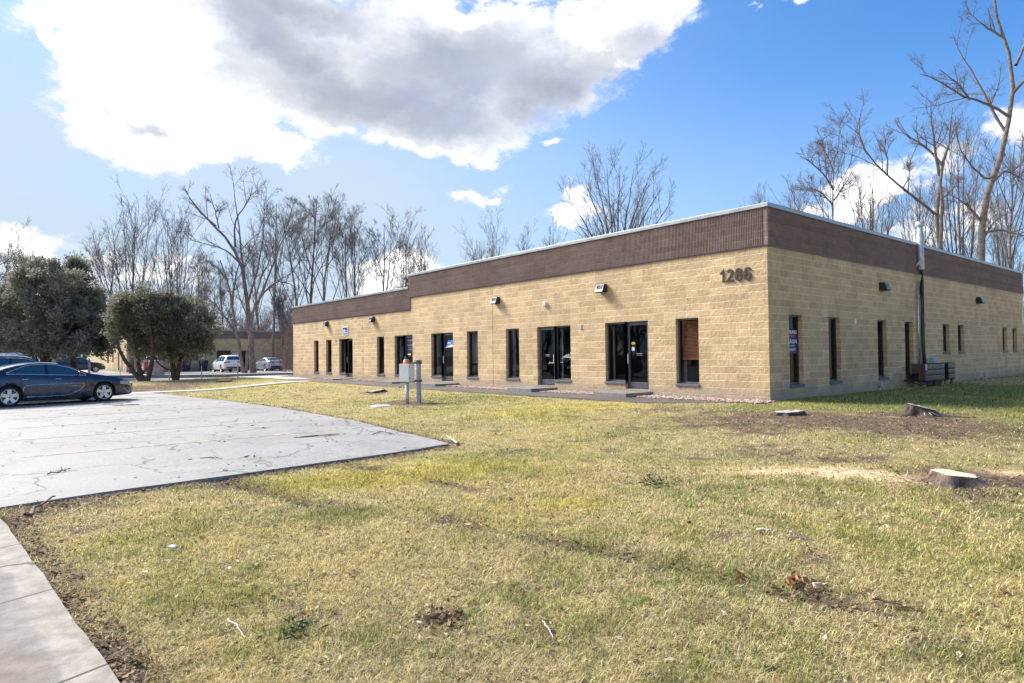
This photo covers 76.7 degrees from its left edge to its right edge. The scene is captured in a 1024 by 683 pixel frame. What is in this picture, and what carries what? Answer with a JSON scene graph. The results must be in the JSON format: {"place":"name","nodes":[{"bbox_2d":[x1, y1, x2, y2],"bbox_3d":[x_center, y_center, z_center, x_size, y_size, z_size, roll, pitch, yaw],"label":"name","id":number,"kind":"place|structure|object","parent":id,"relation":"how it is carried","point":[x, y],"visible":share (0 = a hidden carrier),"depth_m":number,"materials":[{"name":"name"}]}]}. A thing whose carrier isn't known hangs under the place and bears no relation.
{"place":"outdoors","nodes":[
{"label":"outdoors","id":0,"kind":"place"},
{"bbox_2d":[0,518,119,682],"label":"pavement","id":1,"kind":"structure","parent":0,"point":[43,639],"depth_m":3.58,"materials":[{"name":"concrete"}]},
{"bbox_2d":[81,370,122,372],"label":"yard","id":2,"kind":"structure","parent":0,"point":[101,371],"depth_m":72.97,"materials":[{"name":"concrete"}]},
{"bbox_2d":[0,223,33,283],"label":"bare tree","id":3,"kind":"object","parent":2,"relation":"on","point":[7,261],"visible":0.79,"depth_m":72.27,"materials":[{"name":"brown plant"}]},
{"bbox_2d":[0,217,51,354],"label":"bare tree","id":4,"kind":"object","parent":2,"relation":"on","point":[17,235],"visible":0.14,"depth_m":78.00,"materials":[{"name":"brown plant"}]},
{"bbox_2d":[54,357,104,371],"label":"parked crossover","id":5,"kind":"object","parent":2,"relation":"on","point":[82,364],"visible":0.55,"depth_m":73.41,"materials":[{"name":"metal"}]},
{"bbox_2d":[77,236,129,319],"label":"bare tree","id":6,"kind":"object","parent":2,"relation":"on","point":[103,252],"visible":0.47,"depth_m":96.30,"materials":[{"name":"brown plant"}]},
{"bbox_2d":[90,330,281,372],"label":"building","id":7,"kind":"structure","parent":2,"relation":"on","point":[225,342],"depth_m":76.69,"materials":[{"name":"brick"},{"name":"glass"},{"name":"metal"}]},
{"bbox_2d":[167,251,230,298],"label":"bare tree","id":8,"kind":"object","parent":2,"relation":"on","point":[205,271],"visible":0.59,"depth_m":98.57,"materials":[{"name":"brown plant"}]},
{"bbox_2d":[195,274,230,329],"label":"bare tree","id":9,"kind":"object","parent":2,"relation":"on","point":[222,294],"visible":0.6,"depth_m":84.31,"materials":[{"name":"brown plant"}]},
{"bbox_2d":[122,377,221,380],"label":"road","id":10,"kind":"structure","parent":0,"point":[152,379],"depth_m":46.22,"materials":[{"name":"asphalt"}]},
{"bbox_2d":[132,381,312,392],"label":"path","id":11,"kind":"structure","parent":0,"point":[248,386],"depth_m":31.62,"materials":[{"name":"concrete"}]},
{"bbox_2d":[180,372,291,374],"bbox_3d":[-20.333,2.810,55.438,53.803,0.420,11.934,0,-1,-21],"label":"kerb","id":12,"kind":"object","parent":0,"point":[240,373],"visible":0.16,"depth_m":51.06,"materials":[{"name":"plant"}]},
{"bbox_2d":[149,360,164,374],"bbox_3d":[-27.807,2.052,50.514,1.200,1.200,1.256,0,-2,-40],"label":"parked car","id":13,"kind":"object","parent":12,"relation":"on","point":[158,369],"visible":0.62,"depth_m":50.14,"materials":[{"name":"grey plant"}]},
{"bbox_2d":[196,234,305,372],"bbox_3d":[-21.444,-2.961,52.132,10.939,11.705,4.300,-1,-1,16],"label":"bare tree","id":14,"kind":"object","parent":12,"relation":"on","point":[243,369],"visible":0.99,"depth_m":51.92,"materials":[{"name":"brown plant"}]},
{"bbox_2d":[0,365,1023,682],"bbox_3d":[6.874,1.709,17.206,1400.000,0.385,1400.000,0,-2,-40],"label":"ground","id":15,"kind":"structure","parent":0,"point":[848,429],"depth_m":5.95,"materials":[{"name":"green plant"}]},
{"bbox_2d":[23,495,65,515],"bbox_3d":[-4.820,1.668,6.638,0.176,0.110,0.787,-1,-1,-8],"label":"fallen branch","id":16,"kind":"object","parent":15,"relation":"on","point":[35,507],"visible":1,"depth_m":6.57,"materials":[{"name":"wood"}]},
{"bbox_2d":[0,253,103,362],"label":"evergreen shrub","id":17,"kind":"object","parent":15,"relation":"on","point":[51,311],"visible":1,"depth_m":45.05,"materials":[{"name":"green plant"}]},
{"bbox_2d":[50,250,124,368],"bbox_3d":[-32.549,-2.036,49.055,5.224,9.887,7.662,0,-2,-40],"label":"evergreen shrub","id":18,"kind":"object","parent":15,"relation":"on","point":[98,299],"visible":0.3,"depth_m":48.31,"materials":[{"name":"green plant"}]},
{"bbox_2d":[99,280,172,380],"bbox_3d":[-23.336,-0.655,40.141,3.868,6.541,4.283,0,-2,-40],"label":"evergreen shrub","id":19,"kind":"object","parent":15,"relation":"on","point":[126,312],"visible":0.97,"depth_m":39.65,"materials":[{"name":"green plant"}]},
{"bbox_2d":[143,287,223,379],"bbox_3d":[-21.353,-0.436,41.474,5.404,5.982,4.298,-1,-1,8],"label":"evergreen shrub","id":20,"kind":"object","parent":15,"relation":"on","point":[185,330],"visible":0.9,"depth_m":40.78,"materials":[{"name":"green plant"}]},
{"bbox_2d":[91,369,292,374],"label":"parking lot","id":21,"kind":"structure","parent":15,"relation":"on","point":[224,372],"depth_m":65.89,"materials":[{"name":"asphalt"}]},
{"bbox_2d":[86,177,168,372],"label":"bare tree","id":22,"kind":"object","parent":21,"relation":"on","point":[112,274],"visible":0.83,"depth_m":65.60,"materials":[{"name":"brown plant"}]},
{"bbox_2d":[136,357,163,373],"bbox_3d":[-36.277,2.316,64.687,2.178,1.749,4.840,0,-2,-40],"label":"parked hatchback","id":23,"kind":"object","parent":21,"relation":"on","point":[145,366],"visible":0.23,"depth_m":62.62,"materials":[{"name":"red paint"}]},
{"bbox_2d":[117,192,214,367],"bbox_3d":[-33.756,-5.482,64.443,7.234,17.795,8.004,-1,-1,5],"label":"bare tree","id":24,"kind":"object","parent":21,"relation":"on","point":[165,258],"visible":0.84,"depth_m":64.07,"materials":[{"name":"brown plant"}]},
{"bbox_2d":[212,355,240,371],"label":"parked crossover","id":25,"kind":"object","parent":21,"relation":"on","point":[222,363],"visible":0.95,"depth_m":65.34,"materials":[{"name":"white paint"}]},
{"bbox_2d":[256,357,283,370],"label":"parked sedan","id":26,"kind":"object","parent":21,"relation":"on","point":[267,363],"visible":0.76,"depth_m":69.47,"materials":[{"name":"silver metal"}]},
{"bbox_2d":[247,196,303,369],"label":"bare tree","id":27,"kind":"object","parent":21,"relation":"on","point":[275,272],"visible":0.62,"depth_m":73.38,"materials":[{"name":"brown plant"}]},
{"bbox_2d":[270,289,291,368],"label":"bare tree","id":28,"kind":"object","parent":21,"relation":"on","point":[279,306],"visible":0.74,"depth_m":79.38,"materials":[{"name":"brown plant"}]},
{"bbox_2d":[260,211,324,368],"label":"bare tree","id":29,"kind":"object","parent":21,"relation":"on","point":[296,272],"visible":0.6,"depth_m":69.99,"materials":[{"name":"brown plant"}]},
{"bbox_2d":[261,183,350,303],"bbox_3d":[-21.171,-6.291,64.679,7.847,19.132,10.751,0,-2,-40],"label":"bare tree","id":30,"kind":"object","parent":21,"relation":"on","point":[317,240],"visible":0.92,"depth_m":64.03,"materials":[{"name":"brown plant"}]},
{"bbox_2d":[283,194,359,300],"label":"bare tree","id":31,"kind":"object","parent":21,"relation":"on","point":[327,270],"visible":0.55,"depth_m":71.72,"materials":[{"name":"brown plant"}]},
{"bbox_2d":[311,215,378,297],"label":"bare tree","id":32,"kind":"object","parent":21,"relation":"on","point":[345,256],"visible":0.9,"depth_m":68.02,"materials":[{"name":"brown plant"}]},
{"bbox_2d":[319,204,378,296],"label":"bare tree","id":33,"kind":"object","parent":21,"relation":"on","point":[354,268],"visible":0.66,"depth_m":75.53,"materials":[{"name":"brown plant"}]},
{"bbox_2d":[358,202,426,290],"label":"bare tree","id":34,"kind":"object","parent":21,"relation":"on","point":[373,242],"visible":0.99,"depth_m":66.25,"materials":[{"name":"brown plant"}]},
{"bbox_2d":[370,215,425,289],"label":"bare tree","id":35,"kind":"object","parent":21,"relation":"on","point":[405,272],"visible":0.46,"depth_m":70.02,"materials":[{"name":"brown plant"}]},
{"bbox_2d":[401,224,440,286],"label":"bare tree","id":36,"kind":"object","parent":21,"relation":"on","point":[423,268],"visible":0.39,"depth_m":71.95,"materials":[{"name":"brown plant"}]},
{"bbox_2d":[107,372,292,377],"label":"kerb wall","id":37,"kind":"structure","parent":15,"relation":"on","point":[199,375],"depth_m":48.47,"materials":[{"name":"concrete"}]},
{"bbox_2d":[0,393,448,509],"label":"parking lot","id":38,"kind":"structure","parent":15,"relation":"on","point":[103,472],"depth_m":11.43,"materials":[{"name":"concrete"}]},
{"bbox_2d":[0,353,71,398],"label":"parked wagon","id":39,"kind":"object","parent":38,"relation":"on","point":[9,359],"visible":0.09,"depth_m":23.97,"materials":[{"name":"metal"}]},
{"bbox_2d":[0,362,132,406],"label":"parked sedan","id":40,"kind":"object","parent":38,"relation":"on","point":[27,381],"visible":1,"depth_m":22.17,"materials":[{"name":"blue paint"}]},
{"bbox_2d":[15,418,309,440],"bbox_3d":[-7.189,1.884,14.103,5.800,0.001,0.090,0,-2,-40],"label":"bay line","id":41,"kind":"object","parent":38,"relation":"on","point":[160,429],"visible":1,"depth_m":13.83,"materials":[{"name":"paint"}]},
{"bbox_2d":[26,427,360,456],"bbox_3d":[-5.413,1.818,11.965,5.800,0.001,0.090,0,-2,-40],"label":"bay line","id":42,"kind":"object","parent":38,"relation":"on","point":[185,442],"visible":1,"depth_m":11.51,"materials":[{"name":"paint"}]},
{"bbox_2d":[202,251,250,329],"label":"bare tree","id":43,"kind":"object","parent":15,"relation":"on","point":[221,278],"visible":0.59,"depth_m":96.44,"materials":[{"name":"brown plant"}]},
{"bbox_2d":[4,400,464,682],"bbox_3d":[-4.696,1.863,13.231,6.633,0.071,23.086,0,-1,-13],"label":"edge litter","id":44,"kind":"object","parent":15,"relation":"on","point":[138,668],"visible":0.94,"depth_m":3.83,"materials":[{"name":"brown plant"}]},
{"bbox_2d":[175,164,320,372],"bbox_3d":[-22.162,-5.566,52.910,12.392,16.963,7.934,-1,-1,-4],"label":"bare tree","id":45,"kind":"object","parent":15,"relation":"on","point":[252,366],"visible":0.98,"depth_m":53.37,"materials":[{"name":"brown plant"}]},
{"bbox_2d":[229,230,282,330],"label":"bare tree","id":46,"kind":"object","parent":15,"relation":"on","point":[254,265],"visible":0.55,"depth_m":91.31,"materials":[{"name":"brown plant"}]},
{"bbox_2d":[240,375,308,378],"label":"pale walkway","id":47,"kind":"structure","parent":15,"relation":"on","point":[276,377],"depth_m":40.50,"materials":[{"name":"concrete"}]},
{"bbox_2d":[256,311,292,371],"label":"brush","id":48,"kind":"object","parent":15,"relation":"on","point":[285,355],"visible":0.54,"depth_m":68.22,"materials":[{"name":"plant"}]},
{"bbox_2d":[269,279,297,352],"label":"bare tree","id":49,"kind":"object","parent":15,"relation":"on","point":[283,291],"visible":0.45,"depth_m":87.23,"materials":[{"name":"brown plant"}]},
{"bbox_2d":[264,615,329,647],"bbox_3d":[-1.194,1.604,3.583,0.359,0.148,0.386,-1,-1,27],"label":"evergreen sprig","id":50,"kind":"object","parent":15,"relation":"on","point":[296,628],"visible":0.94,"depth_m":3.60,"materials":[{"name":"plant"}]},
{"bbox_2d":[399,359,414,403],"bbox_3d":[-3.203,1.307,19.739,0.353,1.542,0.360,-1,-1,24],"label":"meter cabinet","id":51,"kind":"object","parent":15,"relation":"on","point":[406,372],"visible":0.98,"depth_m":19.66,"materials":[{"name":"grey metal"}]},
{"bbox_2d":[410,360,421,402],"bbox_3d":[-2.937,1.340,19.866,0.361,1.539,0.212,-1,-1,0],"label":"metal post","id":52,"kind":"object","parent":15,"relation":"on","point":[418,380],"visible":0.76,"depth_m":19.82,"materials":[{"name":"grey metal"}]},
{"bbox_2d":[412,382,459,385],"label":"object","id":53,"kind":"structure","parent":15,"relation":"on","point":[435,384],"depth_m":27.98,"materials":[{"name":"concrete"}]},
{"bbox_2d":[411,599,465,628],"bbox_3d":[-0.398,1.612,3.769,0.320,0.082,0.324,0,-2,-40],"label":"leaf clump","id":54,"kind":"object","parent":15,"relation":"on","point":[438,619],"visible":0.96,"depth_m":3.77,"materials":[{"name":"plant"}]},
{"bbox_2d":[456,218,490,261],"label":"bare tree","id":55,"kind":"object","parent":15,"relation":"on","point":[473,258],"visible":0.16,"depth_m":92.26,"materials":[{"name":"brown plant"}]},
{"bbox_2d":[477,201,508,259],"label":"bare tree","id":56,"kind":"object","parent":15,"relation":"on","point":[493,246],"visible":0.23,"depth_m":92.15,"materials":[{"name":"brown plant"}]},
{"bbox_2d":[286,378,730,403],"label":"walkway","id":57,"kind":"structure","parent":15,"relation":"on","point":[577,396],"depth_m":21.74,"materials":[{"name":"concrete"}]},
{"bbox_2d":[0,395,1023,680],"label":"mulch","id":58,"kind":"object","parent":15,"relation":"on","point":[82,599],"visible":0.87,"depth_m":6.23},
{"bbox_2d":[5,264,1023,362],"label":"distant wood","id":59,"kind":"object","parent":15,"relation":"on","point":[264,326],"visible":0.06,"depth_m":106.29,"materials":[{"name":"plant"}]},
{"bbox_2d":[505,221,537,253],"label":"bare tree","id":60,"kind":"object","parent":15,"relation":"on","point":[526,239],"visible":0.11,"depth_m":96.10,"materials":[{"name":"brown plant"}]},
{"bbox_2d":[23,391,1023,682],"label":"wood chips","id":61,"kind":"object","parent":15,"relation":"on","point":[601,579],"visible":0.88,"depth_m":4.33,"materials":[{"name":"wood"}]},
{"bbox_2d":[508,386,557,391],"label":"concrete step","id":62,"kind":"structure","parent":15,"relation":"on","point":[531,389],"depth_m":23.19,"materials":[{"name":"concrete"}]},
{"bbox_2d":[542,210,575,246],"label":"bare tree","id":63,"kind":"object","parent":15,"relation":"on","point":[549,240],"visible":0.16,"depth_m":94.32,"materials":[{"name":"brown plant"}]},
{"bbox_2d":[557,140,675,238],"bbox_3d":[11.035,-8.665,62.864,11.681,22.727,12.186,0,-2,-40],"label":"bare tree","id":64,"kind":"object","parent":15,"relation":"on","point":[625,217],"visible":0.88,"depth_m":62.48,"materials":[{"name":"brown plant"}]},
{"bbox_2d":[594,390,652,396],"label":"concrete step","id":65,"kind":"structure","parent":15,"relation":"on","point":[619,393],"depth_m":19.90,"materials":[{"name":"concrete"}]},
{"bbox_2d":[625,473,683,488],"bbox_3d":[1.618,1.621,7.464,0.694,0.218,0.520,0,-2,-40],"label":"evergreen sprig","id":66,"kind":"object","parent":15,"relation":"on","point":[651,479],"visible":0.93,"depth_m":7.46,"materials":[{"name":"plant"}]},
{"bbox_2d":[291,202,1023,401],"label":"commercial building","id":67,"kind":"structure","parent":15,"relation":"on","point":[678,312],"depth_m":22.34,"materials":[{"name":"brick"},{"name":"glass"},{"name":"metal"}]},
{"bbox_2d":[431,333,443,377],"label":"window","id":68,"kind":"structure","parent":67,"relation":"in","point":[435,376],"depth_m":30.04,"materials":[{"name":"brown metal"}]},
{"bbox_2d":[443,334,452,380],"bbox_3d":[-2.831,0.705,29.040,0.110,2.102,0.822,0,-2,-40],"label":"glass door","id":69,"kind":"structure","parent":67,"relation":"in","point":[449,378],"depth_m":29.32,"materials":[{"name":"brown metal"}]},
{"bbox_2d":[466,331,478,378],"bbox_3d":[-1.620,0.573,27.577,0.245,2.032,0.839,0,-2,-40],"label":"window","id":70,"kind":"structure","parent":67,"relation":"in","point":[473,339],"depth_m":27.80,"materials":[{"name":"glass"}]},
{"bbox_2d":[505,329,519,380],"bbox_3d":[0.103,0.510,25.535,0.285,2.032,0.858,0,-2,-40],"label":"window","id":71,"kind":"structure","parent":67,"relation":"in","point":[514,377],"depth_m":25.75,"materials":[{"name":"glass"}]},
{"bbox_2d":[540,328,554,384],"bbox_3d":[1.321,0.552,24.040,0.110,2.102,0.826,0,-2,-40],"label":"glass door","id":72,"kind":"structure","parent":67,"relation":"in","point":[543,381],"depth_m":24.26,"materials":[{"name":"brown metal"}]},
{"bbox_2d":[554,325,571,381],"bbox_3d":[1.909,0.444,23.376,0.305,2.032,0.887,0,-2,-40],"label":"window","id":73,"kind":"structure","parent":67,"relation":"in","point":[562,379],"depth_m":23.67,"materials":[{"name":"brown metal"}]},
{"bbox_2d":[605,322,627,383],"bbox_3d":[3.499,0.386,21.461,0.305,2.032,0.900,0,-2,-40],"label":"window","id":74,"kind":"structure","parent":67,"relation":"in","point":[609,381],"depth_m":21.75,"materials":[{"name":"brown metal"}]},
{"bbox_2d":[627,322,648,388],"bbox_3d":[4.055,0.451,20.748,0.110,2.102,0.841,0,-2,-40],"label":"glass door","id":75,"kind":"structure","parent":67,"relation":"in","point":[645,385],"depth_m":20.89,"materials":[{"name":"brown metal"}]},
{"bbox_2d":[675,318,699,386],"bbox_3d":[5.326,0.319,19.316,0.375,2.032,0.844,0,-2,-40],"label":"window","id":76,"kind":"structure","parent":67,"relation":"in","point":[696,355],"depth_m":19.42,"materials":[{"name":"brown metal"}]},
{"bbox_2d":[720,267,751,282],"bbox_3d":[6.210,-1.866,17.986,0.026,0.393,0.971,0,-2,-40],"label":"house number","id":77,"kind":"object","parent":67,"relation":"attached to","point":[737,274],"visible":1,"depth_m":17.92,"materials":[{"name":"metal"}]},
{"bbox_2d":[789,330,796,353],"bbox_3d":[7.903,0.006,18.292,0.680,0.680,0.007,0,-2,-40],"label":"window sign","id":78,"kind":"object","parent":67,"relation":"attached to","point":[792,341],"visible":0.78,"depth_m":18.35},
{"bbox_2d":[789,315,804,387],"bbox_3d":[7.951,0.264,18.233,0.823,2.033,0.205,0,-2,-40],"label":"window","id":79,"kind":"structure","parent":67,"relation":"in","point":[792,384],"depth_m":18.50,"materials":[{"name":"brown metal"}]},
{"bbox_2d":[828,317,842,383],"bbox_3d":[9.804,0.273,19.772,0.835,2.033,0.205,0,-2,-40],"label":"window","id":80,"kind":"structure","parent":67,"relation":"in","point":[832,381],"depth_m":20.05,"materials":[{"name":"brown metal"}]},
{"bbox_2d":[877,320,888,379],"bbox_3d":[12.578,0.285,22.075,0.825,2.033,0.205,0,-2,-40],"label":"window","id":81,"kind":"structure","parent":67,"relation":"in","point":[882,377],"depth_m":22.34,"materials":[{"name":"brown metal"}]},
{"bbox_2d":[905,322,911,377],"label":"window","id":82,"kind":"structure","parent":67,"relation":"in","point":[908,375],"depth_m":23.90,"materials":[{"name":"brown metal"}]},
{"bbox_2d":[916,284,919,363],"bbox_3d":[15.118,-0.531,24.070,0.100,3.250,0.080,0,-2,-40],"label":"conduit","id":83,"kind":"object","parent":67,"relation":"attached to","point":[918,320],"visible":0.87,"depth_m":24.05,"materials":[{"name":"metal"}]},
{"bbox_2d":[915,221,924,269],"bbox_3d":[15.183,-3.558,24.079,0.310,1.800,0.309,0,-2,-40],"label":"vent pipe","id":84,"kind":"object","parent":67,"relation":"attached to","point":[920,247],"visible":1,"depth_m":23.99,"materials":[{"name":"metal"}]},
{"bbox_2d":[919,270,925,363],"bbox_3d":[15.327,-0.858,24.130,0.361,3.809,0.170,0,-2,-40],"label":"vertical pipe","id":85,"kind":"object","parent":67,"relation":"attached to","point":[921,289],"visible":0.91,"depth_m":24.16,"materials":[{"name":"black metal"}]},
{"bbox_2d":[739,178,791,207],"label":"bare tree","id":86,"kind":"object","parent":15,"relation":"on","point":[759,198],"visible":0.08,"depth_m":79.66,"materials":[{"name":"brown plant"}]},
{"bbox_2d":[772,410,807,416],"bbox_3d":[5.889,1.560,13.702,1.026,0.205,0.604,-1,-1,0],"label":"tree stump","id":87,"kind":"object","parent":15,"relation":"on","point":[787,413],"visible":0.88,"depth_m":13.61,"materials":[{"name":"wood"}]},
{"bbox_2d":[770,571,809,590],"bbox_3d":[1.839,1.582,4.244,0.203,0.096,0.214,0,-1,-16],"label":"leaf clump","id":88,"kind":"object","parent":15,"relation":"on","point":[793,581],"visible":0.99,"depth_m":4.25,"materials":[{"name":"plant"}]},
{"bbox_2d":[768,168,829,214],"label":"bare tree","id":89,"kind":"object","parent":15,"relation":"on","point":[798,200],"visible":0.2,"depth_m":61.79,"materials":[{"name":"brown plant"}]},
{"bbox_2d":[581,462,1023,484],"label":"sawdust","id":90,"kind":"object","parent":15,"relation":"on","point":[797,470],"visible":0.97,"depth_m":8.21},
{"bbox_2d":[791,90,873,219],"bbox_3d":[23.148,-7.710,47.200,7.010,19.887,5.943,0,-1,-14],"label":"bare tree","id":91,"kind":"object","parent":15,"relation":"on","point":[820,153],"visible":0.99,"depth_m":47.02,"materials":[{"name":"brown plant"}]},
{"bbox_2d":[835,155,909,234],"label":"bare tree","id":92,"kind":"object","parent":15,"relation":"on","point":[871,221],"visible":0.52,"depth_m":47.92,"materials":[{"name":"brown plant"}]},
{"bbox_2d":[872,596,917,611],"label":"fallen twig","id":93,"kind":"object","parent":15,"relation":"on","point":[894,602],"visible":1,"depth_m":3.88,"materials":[{"name":"wood"}]},
{"bbox_2d":[824,82,970,249],"bbox_3d":[27.445,-7.850,44.985,12.112,20.143,5.459,0,-1,-24],"label":"bare tree","id":94,"kind":"object","parent":15,"relation":"on","point":[939,206],"visible":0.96,"depth_m":45.78,"materials":[{"name":"brown plant"}]},
{"bbox_2d":[875,153,956,251],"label":"bare tree","id":95,"kind":"object","parent":15,"relation":"on","point":[919,213],"visible":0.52,"depth_m":59.43,"materials":[{"name":"brown plant"}]},
{"bbox_2d":[911,363,944,387],"bbox_3d":[15.219,1.213,23.567,2.218,0.840,0.466,0,-2,-40],"label":"condenser unit","id":96,"kind":"object","parent":15,"relation":"on","point":[934,372],"visible":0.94,"depth_m":23.03,"materials":[{"name":"grey metal"}]},
{"bbox_2d":[897,403,971,418],"bbox_3d":[8.639,1.474,13.614,1.983,0.351,1.333,-1,-1,16],"label":"tree stump","id":97,"kind":"object","parent":15,"relation":"on","point":[910,409],"visible":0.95,"depth_m":13.43,"materials":[{"name":"wood"}]},
{"bbox_2d":[937,362,955,384],"bbox_3d":[16.599,1.219,24.718,0.976,0.840,0.457,0,-2,-40],"label":"condenser unit","id":98,"kind":"object","parent":15,"relation":"on","point":[950,373],"visible":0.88,"depth_m":24.40,"materials":[{"name":"grey metal"}]},
{"bbox_2d":[891,98,1017,258],"bbox_3d":[39.907,-9.771,59.488,7.948,24.543,12.685,0,-1,-14],"label":"bare tree","id":99,"kind":"object","parent":15,"relation":"on","point":[961,245],"visible":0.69,"depth_m":57.81,"materials":[{"name":"brown plant"}]},
{"bbox_2d":[919,469,993,488],"bbox_3d":[5.170,1.616,7.493,1.342,0.255,1.032,-1,-1,-6],"label":"tree stump","id":100,"kind":"object","parent":15,"relation":"on","point":[945,478],"visible":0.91,"depth_m":7.28,"materials":[{"name":"wood"}]},
{"bbox_2d":[904,0,1023,260],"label":"bare tree","id":101,"kind":"object","parent":15,"relation":"on","point":[985,205],"visible":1,"depth_m":43.91,"materials":[{"name":"brown plant"}]},
{"bbox_2d":[962,119,1023,343],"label":"bare tree","id":102,"kind":"object","parent":15,"relation":"on","point":[1010,221],"visible":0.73,"depth_m":50.06,"materials":[{"name":"brown plant"}]},
{"bbox_2d":[966,185,1023,304],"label":"bare tree","id":103,"kind":"object","parent":15,"relation":"on","point":[1002,257],"visible":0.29,"depth_m":59.89,"materials":[{"name":"brown plant"}]},
{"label":"stone bed","id":104,"kind":"structure","parent":15,"relation":"on","visible":0},
{"bbox_2d":[280,376,777,403],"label":"river stones","id":105,"kind":"object","parent":104,"relation":"on","point":[753,401],"visible":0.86,"depth_m":19.59,"materials":[{"name":"stone"}]},
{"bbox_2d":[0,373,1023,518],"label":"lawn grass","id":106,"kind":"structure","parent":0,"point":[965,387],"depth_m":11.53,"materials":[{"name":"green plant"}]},
{"bbox_2d":[0,0,1023,360],"label":"sky","id":107,"kind":"structure","parent":0,"point":[445,109],"materials":[{"name":"blue"}]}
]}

